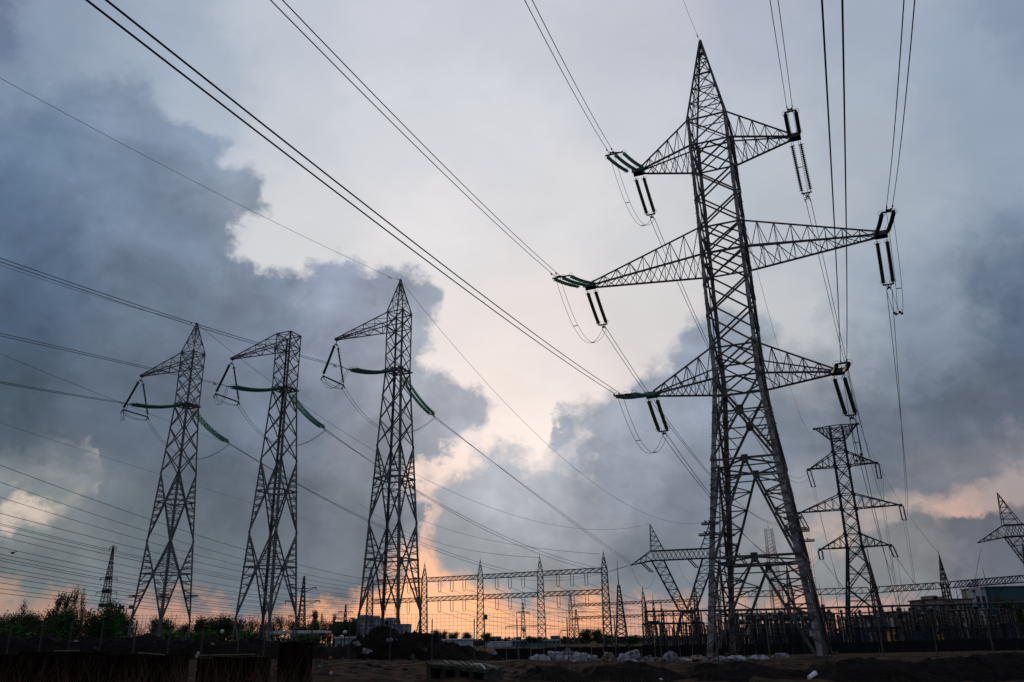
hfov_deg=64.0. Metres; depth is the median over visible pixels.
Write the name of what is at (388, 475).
transmission tower
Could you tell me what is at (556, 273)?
conductor
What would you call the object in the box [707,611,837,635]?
yard gantry
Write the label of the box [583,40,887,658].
transmission tower
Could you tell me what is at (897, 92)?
conductor
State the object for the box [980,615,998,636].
disconnector
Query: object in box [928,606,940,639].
current transformer
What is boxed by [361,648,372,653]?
debris
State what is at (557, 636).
apartment block
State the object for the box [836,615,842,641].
post insulator
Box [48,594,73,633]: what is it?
poplar tree
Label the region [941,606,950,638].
post insulator
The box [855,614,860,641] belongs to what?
post insulator
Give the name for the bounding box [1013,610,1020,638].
post insulator
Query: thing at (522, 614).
lattice mast
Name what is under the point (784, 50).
conductor
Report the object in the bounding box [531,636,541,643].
leafy tree
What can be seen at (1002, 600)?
leafy tree
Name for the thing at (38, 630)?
leafy tree
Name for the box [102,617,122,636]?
leafy tree
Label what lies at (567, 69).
conductor
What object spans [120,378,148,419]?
insulator set
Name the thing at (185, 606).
conductor
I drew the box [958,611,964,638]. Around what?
post insulator
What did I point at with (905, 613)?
current transformer
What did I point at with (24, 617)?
leafy tree
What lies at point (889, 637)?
shed
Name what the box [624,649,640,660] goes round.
drum
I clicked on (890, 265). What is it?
insulator set
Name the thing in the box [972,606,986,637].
current transformer
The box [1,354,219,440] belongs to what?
earth wire
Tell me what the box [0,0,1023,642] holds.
sky
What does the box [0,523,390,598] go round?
conductor
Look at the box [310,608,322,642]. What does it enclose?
poplar tree
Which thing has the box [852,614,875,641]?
disconnector
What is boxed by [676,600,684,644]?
thin mast
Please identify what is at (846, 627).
current transformer
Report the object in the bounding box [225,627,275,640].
leafy tree
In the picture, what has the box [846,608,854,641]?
post insulator
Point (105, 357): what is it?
conductor
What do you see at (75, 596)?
poplar tree
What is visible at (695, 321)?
conductor
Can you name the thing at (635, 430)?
jumper loop
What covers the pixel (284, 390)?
transmission tower
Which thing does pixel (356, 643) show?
debris
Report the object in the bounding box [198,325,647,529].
earth wire
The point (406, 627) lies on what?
apartment block
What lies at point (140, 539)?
conductor
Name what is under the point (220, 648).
soil mound
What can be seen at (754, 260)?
earth wire
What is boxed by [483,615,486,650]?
street lamp
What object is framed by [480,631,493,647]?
leafy tree
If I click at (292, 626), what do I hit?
leafy tree
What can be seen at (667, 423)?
conductor
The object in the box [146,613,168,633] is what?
leafy tree
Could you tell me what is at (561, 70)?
conductor
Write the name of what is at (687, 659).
rubbish sack
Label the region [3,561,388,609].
conductor
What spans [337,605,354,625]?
lattice mast
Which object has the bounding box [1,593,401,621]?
conductor
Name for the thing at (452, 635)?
leafy tree
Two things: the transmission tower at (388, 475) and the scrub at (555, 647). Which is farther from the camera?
the scrub at (555, 647)
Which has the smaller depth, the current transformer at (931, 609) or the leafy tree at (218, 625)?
the current transformer at (931, 609)
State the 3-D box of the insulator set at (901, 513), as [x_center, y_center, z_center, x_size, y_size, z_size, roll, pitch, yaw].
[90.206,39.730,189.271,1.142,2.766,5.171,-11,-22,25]
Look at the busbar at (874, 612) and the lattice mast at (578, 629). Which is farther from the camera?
the lattice mast at (578, 629)
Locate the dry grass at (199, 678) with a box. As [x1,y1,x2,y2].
[0,649,1014,681]
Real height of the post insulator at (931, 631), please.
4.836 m
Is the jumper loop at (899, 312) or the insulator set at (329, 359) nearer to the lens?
the jumper loop at (899, 312)
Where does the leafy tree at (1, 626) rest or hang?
on the ground at (342, 673)
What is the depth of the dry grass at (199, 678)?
13.37 m
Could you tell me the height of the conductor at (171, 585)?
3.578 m
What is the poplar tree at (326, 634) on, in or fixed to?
on the ground at (342, 673)
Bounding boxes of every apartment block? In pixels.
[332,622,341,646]
[352,616,384,634]
[384,618,410,632]
[550,635,559,639]
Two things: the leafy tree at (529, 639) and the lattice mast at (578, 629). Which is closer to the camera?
the leafy tree at (529, 639)
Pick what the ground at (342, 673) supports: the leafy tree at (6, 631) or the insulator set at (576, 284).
the leafy tree at (6, 631)
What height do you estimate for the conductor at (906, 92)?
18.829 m
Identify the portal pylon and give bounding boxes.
[631,525,733,644]
[977,493,1023,563]
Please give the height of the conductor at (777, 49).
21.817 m
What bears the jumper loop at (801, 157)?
hanging from the insulator set at (797, 121)
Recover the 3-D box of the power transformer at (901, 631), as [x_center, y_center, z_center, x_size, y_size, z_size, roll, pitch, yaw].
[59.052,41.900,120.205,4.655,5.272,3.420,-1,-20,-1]
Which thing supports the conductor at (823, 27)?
attached to the insulator set at (835, 368)
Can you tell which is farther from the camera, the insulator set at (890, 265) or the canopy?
the canopy
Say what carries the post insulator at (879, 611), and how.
on the ground at (342, 673)
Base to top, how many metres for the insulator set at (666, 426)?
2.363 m
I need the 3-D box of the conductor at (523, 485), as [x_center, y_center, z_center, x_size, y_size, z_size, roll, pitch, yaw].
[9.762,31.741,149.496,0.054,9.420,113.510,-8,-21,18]
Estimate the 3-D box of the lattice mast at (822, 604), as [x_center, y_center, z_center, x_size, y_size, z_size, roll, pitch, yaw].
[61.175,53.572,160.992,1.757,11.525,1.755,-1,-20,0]
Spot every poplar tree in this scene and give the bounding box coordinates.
[10,600,27,619]
[44,589,67,633]
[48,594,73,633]
[69,586,80,610]
[78,587,86,626]
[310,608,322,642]
[316,620,334,644]
[319,613,325,630]
[329,613,336,639]
[341,618,356,635]
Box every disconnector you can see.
[658,625,674,645]
[684,622,702,642]
[692,625,706,643]
[696,619,718,643]
[735,623,754,643]
[755,620,777,643]
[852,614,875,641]
[857,610,884,641]
[861,614,887,634]
[872,608,899,640]
[920,606,953,639]
[948,610,970,638]
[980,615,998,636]
[988,614,1009,638]
[1003,603,1023,638]
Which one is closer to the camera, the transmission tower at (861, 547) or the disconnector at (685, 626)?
the disconnector at (685, 626)
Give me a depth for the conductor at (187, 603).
129.29 m
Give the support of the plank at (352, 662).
on the ground at (342, 673)
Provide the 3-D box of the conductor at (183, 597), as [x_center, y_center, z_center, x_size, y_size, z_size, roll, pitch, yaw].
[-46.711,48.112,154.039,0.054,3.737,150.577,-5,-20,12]
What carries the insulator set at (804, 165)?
attached to the transmission tower at (799, 549)
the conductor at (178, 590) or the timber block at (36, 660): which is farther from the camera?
the conductor at (178, 590)
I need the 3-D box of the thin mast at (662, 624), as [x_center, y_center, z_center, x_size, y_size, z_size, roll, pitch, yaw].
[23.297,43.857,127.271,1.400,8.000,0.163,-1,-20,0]
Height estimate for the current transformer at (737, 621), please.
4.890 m
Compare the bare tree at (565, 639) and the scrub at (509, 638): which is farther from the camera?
the scrub at (509, 638)
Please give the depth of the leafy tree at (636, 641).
176.52 m
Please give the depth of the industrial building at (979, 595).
175.45 m
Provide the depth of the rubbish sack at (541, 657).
44.83 m
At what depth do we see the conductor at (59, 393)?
73.67 m
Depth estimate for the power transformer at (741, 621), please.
141.75 m
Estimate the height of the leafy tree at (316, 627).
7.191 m
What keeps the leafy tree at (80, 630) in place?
on the ground at (342, 673)
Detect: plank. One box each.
[328,660,375,665]
[382,663,425,667]
[481,660,520,664]
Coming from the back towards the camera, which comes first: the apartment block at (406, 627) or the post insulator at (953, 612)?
the apartment block at (406, 627)
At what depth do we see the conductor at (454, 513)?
126.39 m
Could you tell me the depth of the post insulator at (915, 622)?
112.78 m
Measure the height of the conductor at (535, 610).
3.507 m
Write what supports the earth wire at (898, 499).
attached to the transmission tower at (861, 547)
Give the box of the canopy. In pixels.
[266,630,331,642]
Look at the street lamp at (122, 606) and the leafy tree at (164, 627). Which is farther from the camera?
the leafy tree at (164, 627)
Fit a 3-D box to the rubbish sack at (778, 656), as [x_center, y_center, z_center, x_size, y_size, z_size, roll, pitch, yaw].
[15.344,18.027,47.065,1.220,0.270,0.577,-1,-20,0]
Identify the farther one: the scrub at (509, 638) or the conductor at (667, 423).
the scrub at (509, 638)
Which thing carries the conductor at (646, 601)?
hanging from the portal pylon at (670, 574)
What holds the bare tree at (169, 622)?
on the ground at (342, 673)
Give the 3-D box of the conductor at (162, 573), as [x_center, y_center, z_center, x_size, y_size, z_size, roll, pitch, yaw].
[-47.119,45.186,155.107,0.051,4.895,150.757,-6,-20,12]
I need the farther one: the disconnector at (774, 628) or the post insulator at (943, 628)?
the disconnector at (774, 628)
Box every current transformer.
[648,624,651,644]
[692,619,697,642]
[735,612,740,641]
[756,617,764,643]
[768,617,775,643]
[777,610,787,649]
[843,618,850,641]
[903,611,914,640]
[920,612,929,640]
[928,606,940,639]
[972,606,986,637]
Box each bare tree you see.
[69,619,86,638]
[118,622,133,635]
[133,617,150,635]
[163,608,181,630]
[172,619,186,636]
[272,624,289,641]
[557,627,571,646]
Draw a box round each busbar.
[715,601,1023,641]
[721,608,1022,640]
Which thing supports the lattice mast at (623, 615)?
on the ground at (342, 673)
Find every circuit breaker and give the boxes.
[664,629,668,646]
[671,626,676,645]
[748,625,755,647]
[828,622,835,641]
[860,622,870,641]
[907,611,919,640]
[919,617,928,642]
[957,616,967,638]
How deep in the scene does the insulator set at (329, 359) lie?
99.63 m
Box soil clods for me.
[189,658,818,678]
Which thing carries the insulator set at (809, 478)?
hanging from the transmission tower at (861, 547)
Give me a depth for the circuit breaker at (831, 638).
121.48 m
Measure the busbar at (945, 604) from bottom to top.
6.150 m
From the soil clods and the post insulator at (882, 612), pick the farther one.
the post insulator at (882, 612)
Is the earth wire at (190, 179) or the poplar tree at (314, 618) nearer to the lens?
the earth wire at (190, 179)
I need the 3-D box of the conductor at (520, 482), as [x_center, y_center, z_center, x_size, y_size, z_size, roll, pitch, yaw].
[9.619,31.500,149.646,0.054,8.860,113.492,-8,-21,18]
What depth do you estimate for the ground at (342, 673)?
34.50 m
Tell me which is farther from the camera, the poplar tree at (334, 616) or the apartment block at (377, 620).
the apartment block at (377, 620)
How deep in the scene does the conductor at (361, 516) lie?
129.71 m
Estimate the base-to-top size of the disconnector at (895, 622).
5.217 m
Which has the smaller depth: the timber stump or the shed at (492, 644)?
the timber stump
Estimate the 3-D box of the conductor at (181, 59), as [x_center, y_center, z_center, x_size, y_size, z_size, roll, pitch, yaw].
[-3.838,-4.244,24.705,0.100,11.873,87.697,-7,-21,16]
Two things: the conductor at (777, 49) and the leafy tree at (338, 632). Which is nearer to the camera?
the conductor at (777, 49)
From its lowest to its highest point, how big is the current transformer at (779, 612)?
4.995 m
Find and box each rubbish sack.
[529,654,550,660]
[547,651,563,659]
[560,648,573,655]
[564,655,579,661]
[572,651,588,659]
[587,655,597,659]
[601,652,614,660]
[617,653,630,661]
[643,654,654,661]
[654,656,661,661]
[663,651,677,661]
[678,658,691,661]
[690,655,708,661]
[711,656,726,660]
[726,655,747,660]
[748,655,769,660]
[771,653,789,657]
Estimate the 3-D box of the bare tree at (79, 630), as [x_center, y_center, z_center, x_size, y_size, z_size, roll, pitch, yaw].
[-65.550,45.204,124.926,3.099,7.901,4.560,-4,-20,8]
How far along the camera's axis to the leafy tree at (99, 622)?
122.68 m
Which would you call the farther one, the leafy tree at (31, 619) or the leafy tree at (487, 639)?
the leafy tree at (487, 639)
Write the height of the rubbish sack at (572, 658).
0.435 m
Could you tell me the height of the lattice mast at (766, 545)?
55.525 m
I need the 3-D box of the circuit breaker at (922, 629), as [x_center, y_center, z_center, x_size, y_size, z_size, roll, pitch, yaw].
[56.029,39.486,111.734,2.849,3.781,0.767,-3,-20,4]
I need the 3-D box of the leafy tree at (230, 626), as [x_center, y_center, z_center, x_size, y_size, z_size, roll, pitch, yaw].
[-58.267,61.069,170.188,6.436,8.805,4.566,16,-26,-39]
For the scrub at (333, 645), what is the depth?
191.00 m
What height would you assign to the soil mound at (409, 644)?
2.656 m
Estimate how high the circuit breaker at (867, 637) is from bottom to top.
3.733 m
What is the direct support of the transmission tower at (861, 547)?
on the ground at (342, 673)
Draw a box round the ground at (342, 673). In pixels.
[187,634,1023,681]
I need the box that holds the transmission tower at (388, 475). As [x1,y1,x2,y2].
[334,274,421,637]
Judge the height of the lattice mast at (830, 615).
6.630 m
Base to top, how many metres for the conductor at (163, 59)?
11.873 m
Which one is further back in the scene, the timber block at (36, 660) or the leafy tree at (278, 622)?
the leafy tree at (278, 622)
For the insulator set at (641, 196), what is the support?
attached to the transmission tower at (799, 549)
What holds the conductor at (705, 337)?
attached to the insulator set at (641, 196)
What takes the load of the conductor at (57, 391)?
attached to the insulator set at (140, 405)
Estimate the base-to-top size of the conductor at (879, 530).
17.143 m
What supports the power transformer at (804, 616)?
on the ground at (342, 673)
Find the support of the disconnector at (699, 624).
on the ground at (342, 673)
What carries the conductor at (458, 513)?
attached to the insulator set at (309, 416)
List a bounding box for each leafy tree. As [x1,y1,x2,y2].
[0,605,10,622]
[0,617,13,632]
[0,621,30,636]
[7,615,28,637]
[9,610,36,638]
[21,611,44,637]
[22,621,54,637]
[34,611,50,632]
[46,603,91,638]
[74,623,85,637]
[79,604,119,638]
[100,595,128,637]
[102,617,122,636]
[114,610,139,636]
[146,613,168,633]
[146,621,176,634]
[152,627,184,639]
[175,622,192,637]
[178,628,217,640]
[187,613,215,634]
[206,612,229,636]
[220,614,247,640]
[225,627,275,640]
[237,616,260,630]
[270,614,288,642]
[282,628,325,643]
[285,617,300,630]
[286,619,320,630]
[299,621,326,640]
[333,622,347,636]
[346,619,363,635]
[430,629,439,639]
[439,630,447,642]
[447,630,461,638]
[460,632,473,637]
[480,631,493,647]
[526,635,533,643]
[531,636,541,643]
[575,628,594,643]
[590,627,604,643]
[596,633,619,646]
[618,634,642,645]
[933,612,943,637]
[990,592,1019,629]
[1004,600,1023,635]
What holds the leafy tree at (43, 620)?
on the ground at (342, 673)
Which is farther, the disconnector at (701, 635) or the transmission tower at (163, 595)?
the disconnector at (701, 635)
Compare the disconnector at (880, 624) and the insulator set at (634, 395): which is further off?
the disconnector at (880, 624)
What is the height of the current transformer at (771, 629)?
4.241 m
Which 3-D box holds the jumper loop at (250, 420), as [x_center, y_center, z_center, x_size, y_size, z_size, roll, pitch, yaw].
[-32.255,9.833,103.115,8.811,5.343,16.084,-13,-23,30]
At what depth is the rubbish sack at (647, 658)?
45.41 m
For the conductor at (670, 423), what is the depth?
95.28 m
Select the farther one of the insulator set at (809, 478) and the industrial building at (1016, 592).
the insulator set at (809, 478)
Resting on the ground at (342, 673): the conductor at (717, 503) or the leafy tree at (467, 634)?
the leafy tree at (467, 634)
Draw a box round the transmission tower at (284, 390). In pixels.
[230,331,301,641]
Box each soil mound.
[0,633,358,659]
[345,626,503,660]
[513,651,1023,681]
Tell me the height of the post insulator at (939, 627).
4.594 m
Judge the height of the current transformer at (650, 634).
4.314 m
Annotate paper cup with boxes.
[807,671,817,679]
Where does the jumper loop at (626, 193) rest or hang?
hanging from the insulator set at (625, 163)
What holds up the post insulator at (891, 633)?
on the ground at (342, 673)
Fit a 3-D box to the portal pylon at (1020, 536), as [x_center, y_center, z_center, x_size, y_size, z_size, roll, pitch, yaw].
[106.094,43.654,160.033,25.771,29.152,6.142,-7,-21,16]
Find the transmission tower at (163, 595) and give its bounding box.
[127,323,205,638]
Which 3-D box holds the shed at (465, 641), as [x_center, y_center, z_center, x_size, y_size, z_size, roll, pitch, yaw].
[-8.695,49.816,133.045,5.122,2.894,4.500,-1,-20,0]
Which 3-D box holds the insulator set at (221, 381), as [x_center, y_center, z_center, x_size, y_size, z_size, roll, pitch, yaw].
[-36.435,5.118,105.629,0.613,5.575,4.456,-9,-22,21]
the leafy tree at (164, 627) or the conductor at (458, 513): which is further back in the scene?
the leafy tree at (164, 627)
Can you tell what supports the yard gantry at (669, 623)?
on the ground at (342, 673)
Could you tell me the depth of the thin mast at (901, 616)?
118.64 m
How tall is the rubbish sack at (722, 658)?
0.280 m
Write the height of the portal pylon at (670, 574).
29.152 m
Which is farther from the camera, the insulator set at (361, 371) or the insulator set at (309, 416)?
the insulator set at (309, 416)
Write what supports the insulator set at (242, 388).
attached to the transmission tower at (284, 390)
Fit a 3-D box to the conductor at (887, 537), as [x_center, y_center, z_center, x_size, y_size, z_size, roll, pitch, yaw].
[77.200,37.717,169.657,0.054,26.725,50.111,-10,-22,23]
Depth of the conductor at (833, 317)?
88.16 m
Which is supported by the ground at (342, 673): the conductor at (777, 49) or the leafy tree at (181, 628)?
the leafy tree at (181, 628)
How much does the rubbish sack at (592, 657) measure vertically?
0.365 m
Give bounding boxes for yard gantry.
[642,622,707,646]
[644,608,786,644]
[647,621,661,645]
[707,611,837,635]
[840,616,891,632]
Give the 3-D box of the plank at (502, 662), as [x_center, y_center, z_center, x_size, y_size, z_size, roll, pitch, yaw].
[-0.675,12.066,30.730,2.200,0.041,0.160,6,-16,-28]
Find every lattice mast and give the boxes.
[96,545,117,618]
[285,576,319,624]
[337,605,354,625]
[506,603,540,645]
[560,609,584,643]
[615,563,629,649]
[652,594,655,644]
[764,528,785,612]
[819,584,829,635]
[827,609,834,635]
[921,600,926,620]
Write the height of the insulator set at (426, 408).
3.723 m
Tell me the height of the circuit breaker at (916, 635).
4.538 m
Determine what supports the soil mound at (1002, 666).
on the ground at (342, 673)
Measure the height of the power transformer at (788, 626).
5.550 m
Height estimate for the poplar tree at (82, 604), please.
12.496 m
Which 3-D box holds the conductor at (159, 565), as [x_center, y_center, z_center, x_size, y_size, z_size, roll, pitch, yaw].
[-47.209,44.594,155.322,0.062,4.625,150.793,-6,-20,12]
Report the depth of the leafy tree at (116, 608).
132.88 m
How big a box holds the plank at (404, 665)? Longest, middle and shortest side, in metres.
1.600 x 0.160 x 0.041 m
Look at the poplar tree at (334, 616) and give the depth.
198.54 m
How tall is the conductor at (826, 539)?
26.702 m
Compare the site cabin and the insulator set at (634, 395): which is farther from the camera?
the site cabin
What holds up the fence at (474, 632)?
on the ground at (342, 673)
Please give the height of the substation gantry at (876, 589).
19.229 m
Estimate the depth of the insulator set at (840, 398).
66.51 m
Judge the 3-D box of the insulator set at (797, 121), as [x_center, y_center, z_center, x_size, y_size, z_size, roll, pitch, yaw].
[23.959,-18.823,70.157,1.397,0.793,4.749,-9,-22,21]
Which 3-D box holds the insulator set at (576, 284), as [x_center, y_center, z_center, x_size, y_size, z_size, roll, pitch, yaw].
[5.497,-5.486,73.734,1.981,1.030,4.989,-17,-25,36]
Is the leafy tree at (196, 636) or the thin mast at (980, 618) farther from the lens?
the leafy tree at (196, 636)
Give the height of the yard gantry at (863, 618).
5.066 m
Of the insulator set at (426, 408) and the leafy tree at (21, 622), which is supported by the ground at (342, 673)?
the leafy tree at (21, 622)
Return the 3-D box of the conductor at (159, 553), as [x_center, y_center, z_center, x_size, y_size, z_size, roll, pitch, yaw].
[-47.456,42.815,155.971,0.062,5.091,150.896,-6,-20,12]
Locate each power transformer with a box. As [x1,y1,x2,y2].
[727,619,744,643]
[742,611,774,643]
[772,610,805,643]
[789,615,813,642]
[893,608,935,640]
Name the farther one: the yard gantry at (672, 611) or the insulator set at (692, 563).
the insulator set at (692, 563)
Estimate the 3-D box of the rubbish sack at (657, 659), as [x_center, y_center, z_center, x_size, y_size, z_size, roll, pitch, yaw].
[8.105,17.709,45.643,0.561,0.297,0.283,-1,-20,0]
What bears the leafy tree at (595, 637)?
on the ground at (342, 673)
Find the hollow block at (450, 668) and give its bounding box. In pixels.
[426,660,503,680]
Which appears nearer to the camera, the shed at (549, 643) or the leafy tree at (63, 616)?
the leafy tree at (63, 616)
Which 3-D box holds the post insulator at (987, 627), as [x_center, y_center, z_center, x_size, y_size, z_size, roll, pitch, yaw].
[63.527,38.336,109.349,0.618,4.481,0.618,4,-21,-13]
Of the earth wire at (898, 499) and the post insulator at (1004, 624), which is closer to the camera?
the post insulator at (1004, 624)
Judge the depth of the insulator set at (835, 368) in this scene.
61.23 m
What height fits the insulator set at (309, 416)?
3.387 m
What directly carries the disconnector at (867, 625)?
on the ground at (342, 673)
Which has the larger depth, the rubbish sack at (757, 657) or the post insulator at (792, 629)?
the post insulator at (792, 629)
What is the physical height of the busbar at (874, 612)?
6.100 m
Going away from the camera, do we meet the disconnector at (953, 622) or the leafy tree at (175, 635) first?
the disconnector at (953, 622)
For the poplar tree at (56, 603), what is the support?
on the ground at (342, 673)
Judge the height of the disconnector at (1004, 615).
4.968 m
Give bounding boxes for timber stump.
[276,642,313,681]
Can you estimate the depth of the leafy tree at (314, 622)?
181.24 m
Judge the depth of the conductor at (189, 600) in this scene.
129.86 m
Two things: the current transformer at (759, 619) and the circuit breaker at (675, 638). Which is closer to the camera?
the current transformer at (759, 619)
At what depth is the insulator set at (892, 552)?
187.70 m
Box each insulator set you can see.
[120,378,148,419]
[129,401,184,408]
[191,409,229,443]
[213,360,240,405]
[227,384,281,391]
[288,394,325,429]
[320,341,344,388]
[347,366,396,373]
[402,375,434,416]
[552,273,595,287]
[585,290,607,328]
[605,150,644,172]
[613,390,658,398]
[634,176,656,219]
[640,562,652,571]
[646,398,669,435]
[686,557,698,567]
[782,107,800,135]
[790,141,812,198]
[800,514,809,528]
[806,470,815,486]
[829,359,852,373]
[831,375,858,419]
[873,208,896,234]
[874,239,895,290]
[875,463,881,478]
[888,546,898,556]
[898,506,906,519]
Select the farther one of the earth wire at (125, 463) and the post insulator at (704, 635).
the earth wire at (125, 463)
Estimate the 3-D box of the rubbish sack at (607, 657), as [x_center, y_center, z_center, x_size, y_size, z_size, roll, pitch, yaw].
[5.348,17.586,45.710,0.818,0.519,0.384,-1,-20,0]
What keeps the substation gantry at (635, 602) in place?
on the ground at (342, 673)
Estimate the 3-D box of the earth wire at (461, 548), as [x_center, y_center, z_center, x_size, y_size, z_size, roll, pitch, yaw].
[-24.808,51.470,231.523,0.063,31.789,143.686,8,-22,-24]
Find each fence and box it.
[0,604,1023,662]
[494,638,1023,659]
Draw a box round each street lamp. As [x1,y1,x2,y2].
[119,605,132,636]
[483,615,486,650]
[522,627,525,647]
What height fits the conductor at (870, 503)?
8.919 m
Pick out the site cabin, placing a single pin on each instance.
(339, 642)
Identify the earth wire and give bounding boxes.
[0,265,191,323]
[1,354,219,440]
[2,79,397,279]
[5,424,303,518]
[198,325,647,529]
[361,505,538,557]
[403,284,694,523]
[423,520,594,553]
[702,51,809,432]
[859,427,937,551]
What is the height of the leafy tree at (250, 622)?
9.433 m
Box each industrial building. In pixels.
[908,595,973,638]
[959,586,1023,622]
[967,580,987,621]
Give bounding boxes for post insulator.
[703,624,705,646]
[756,619,760,643]
[768,612,774,643]
[790,620,795,642]
[800,612,805,649]
[832,613,838,641]
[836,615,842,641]
[840,610,846,641]
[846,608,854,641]
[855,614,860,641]
[877,606,885,640]
[881,609,887,640]
[887,614,893,640]
[911,607,919,630]
[927,609,933,639]
[936,615,941,638]
[939,611,946,638]
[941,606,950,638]
[950,605,959,638]
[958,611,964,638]
[966,605,976,638]
[974,612,981,637]
[983,612,991,637]
[986,608,994,637]
[998,604,1008,638]
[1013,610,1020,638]
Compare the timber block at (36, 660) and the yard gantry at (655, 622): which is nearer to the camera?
the timber block at (36, 660)
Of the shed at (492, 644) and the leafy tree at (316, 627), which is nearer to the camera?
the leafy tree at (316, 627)
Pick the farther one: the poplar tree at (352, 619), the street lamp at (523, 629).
the poplar tree at (352, 619)
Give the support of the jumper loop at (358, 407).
hanging from the insulator set at (426, 408)
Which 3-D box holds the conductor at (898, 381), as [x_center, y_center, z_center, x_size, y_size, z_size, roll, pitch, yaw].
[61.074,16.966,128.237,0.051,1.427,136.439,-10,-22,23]
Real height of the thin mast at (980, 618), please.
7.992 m
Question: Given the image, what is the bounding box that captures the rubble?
[270,658,812,672]
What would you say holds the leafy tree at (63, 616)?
on the ground at (342, 673)
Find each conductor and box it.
[0,258,345,368]
[0,261,347,368]
[0,333,226,386]
[0,381,124,403]
[0,465,366,579]
[0,497,371,589]
[0,513,395,595]
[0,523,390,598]
[0,536,392,602]
[0,547,393,603]
[0,571,401,613]
[0,576,380,615]
[0,588,395,619]
[1,383,126,403]
[1,482,376,586]
[1,525,371,598]
[1,530,385,601]
[1,554,394,604]
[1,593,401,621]
[2,336,225,385]
[2,558,379,607]
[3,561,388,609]
[3,567,393,611]
[3,583,401,617]
[85,0,616,395]
[105,0,620,394]
[231,444,516,574]
[231,445,515,571]
[270,0,554,275]
[282,0,558,274]
[326,431,592,566]
[327,430,591,569]
[435,418,628,560]
[436,417,629,563]
[452,610,582,628]
[459,592,576,612]
[500,565,628,580]
[524,0,608,151]
[532,0,612,149]
[588,583,703,608]
[602,329,785,522]
[607,330,782,525]
[650,220,806,477]
[655,220,809,482]
[663,436,818,566]
[667,435,823,569]
[770,0,786,107]
[778,0,792,106]
[806,202,874,466]
[811,202,883,499]
[812,487,838,586]
[821,0,840,362]
[841,0,847,361]
[851,426,892,569]
[856,424,903,624]
[878,479,894,584]
[881,482,895,581]
[886,0,904,208]
[886,291,907,514]
[892,0,914,207]
[892,292,905,497]
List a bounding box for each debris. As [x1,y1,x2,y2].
[353,641,360,645]
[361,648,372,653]
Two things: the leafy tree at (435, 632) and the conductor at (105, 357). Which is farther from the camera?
the leafy tree at (435, 632)
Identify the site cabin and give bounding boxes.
[333,636,363,646]
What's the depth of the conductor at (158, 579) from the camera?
120.14 m
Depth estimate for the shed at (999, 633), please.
154.84 m
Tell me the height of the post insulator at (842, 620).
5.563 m
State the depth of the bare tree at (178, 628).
160.29 m
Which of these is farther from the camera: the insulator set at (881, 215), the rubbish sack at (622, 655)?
the insulator set at (881, 215)
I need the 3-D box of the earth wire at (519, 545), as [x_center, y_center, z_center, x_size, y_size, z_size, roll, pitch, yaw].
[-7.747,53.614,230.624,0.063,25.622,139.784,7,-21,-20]
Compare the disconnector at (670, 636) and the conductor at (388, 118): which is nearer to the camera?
the conductor at (388, 118)
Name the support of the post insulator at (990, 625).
on the ground at (342, 673)
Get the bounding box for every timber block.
[0,650,109,681]
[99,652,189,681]
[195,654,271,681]
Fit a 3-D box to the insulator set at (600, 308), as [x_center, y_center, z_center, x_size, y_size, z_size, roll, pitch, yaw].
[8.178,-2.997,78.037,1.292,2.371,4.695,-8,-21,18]
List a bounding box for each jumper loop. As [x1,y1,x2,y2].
[122,404,229,458]
[214,386,325,445]
[321,370,434,433]
[555,275,605,342]
[609,152,653,225]
[617,395,666,452]
[787,107,810,201]
[841,365,863,461]
[886,210,902,315]
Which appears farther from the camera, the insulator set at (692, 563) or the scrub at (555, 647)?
the insulator set at (692, 563)
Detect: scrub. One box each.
[8,630,133,638]
[225,634,334,646]
[442,633,706,645]
[495,644,638,651]
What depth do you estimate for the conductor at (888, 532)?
163.90 m
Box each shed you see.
[442,638,473,646]
[485,641,511,646]
[511,640,559,646]
[881,629,896,640]
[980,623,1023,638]
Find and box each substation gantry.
[364,552,613,650]
[568,588,702,646]
[714,534,1023,642]
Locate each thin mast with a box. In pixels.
[657,600,665,645]
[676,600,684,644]
[683,595,691,642]
[868,592,878,644]
[897,592,905,639]
[954,581,965,638]
[974,588,984,637]
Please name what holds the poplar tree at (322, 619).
on the ground at (342, 673)
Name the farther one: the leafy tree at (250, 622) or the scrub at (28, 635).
the leafy tree at (250, 622)
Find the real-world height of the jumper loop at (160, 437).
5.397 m
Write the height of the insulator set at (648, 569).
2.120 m
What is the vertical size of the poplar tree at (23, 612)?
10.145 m
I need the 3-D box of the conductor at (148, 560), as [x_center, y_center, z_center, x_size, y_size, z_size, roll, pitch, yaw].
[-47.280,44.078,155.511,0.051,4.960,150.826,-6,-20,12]
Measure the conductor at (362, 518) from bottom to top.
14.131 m
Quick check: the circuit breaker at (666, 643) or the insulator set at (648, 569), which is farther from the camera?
the insulator set at (648, 569)
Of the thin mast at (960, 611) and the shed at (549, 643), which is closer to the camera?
the thin mast at (960, 611)
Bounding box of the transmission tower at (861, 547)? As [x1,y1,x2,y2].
[798,423,901,641]
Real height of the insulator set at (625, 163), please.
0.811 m
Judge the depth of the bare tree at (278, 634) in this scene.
176.31 m
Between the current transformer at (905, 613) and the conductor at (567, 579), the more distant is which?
the conductor at (567, 579)

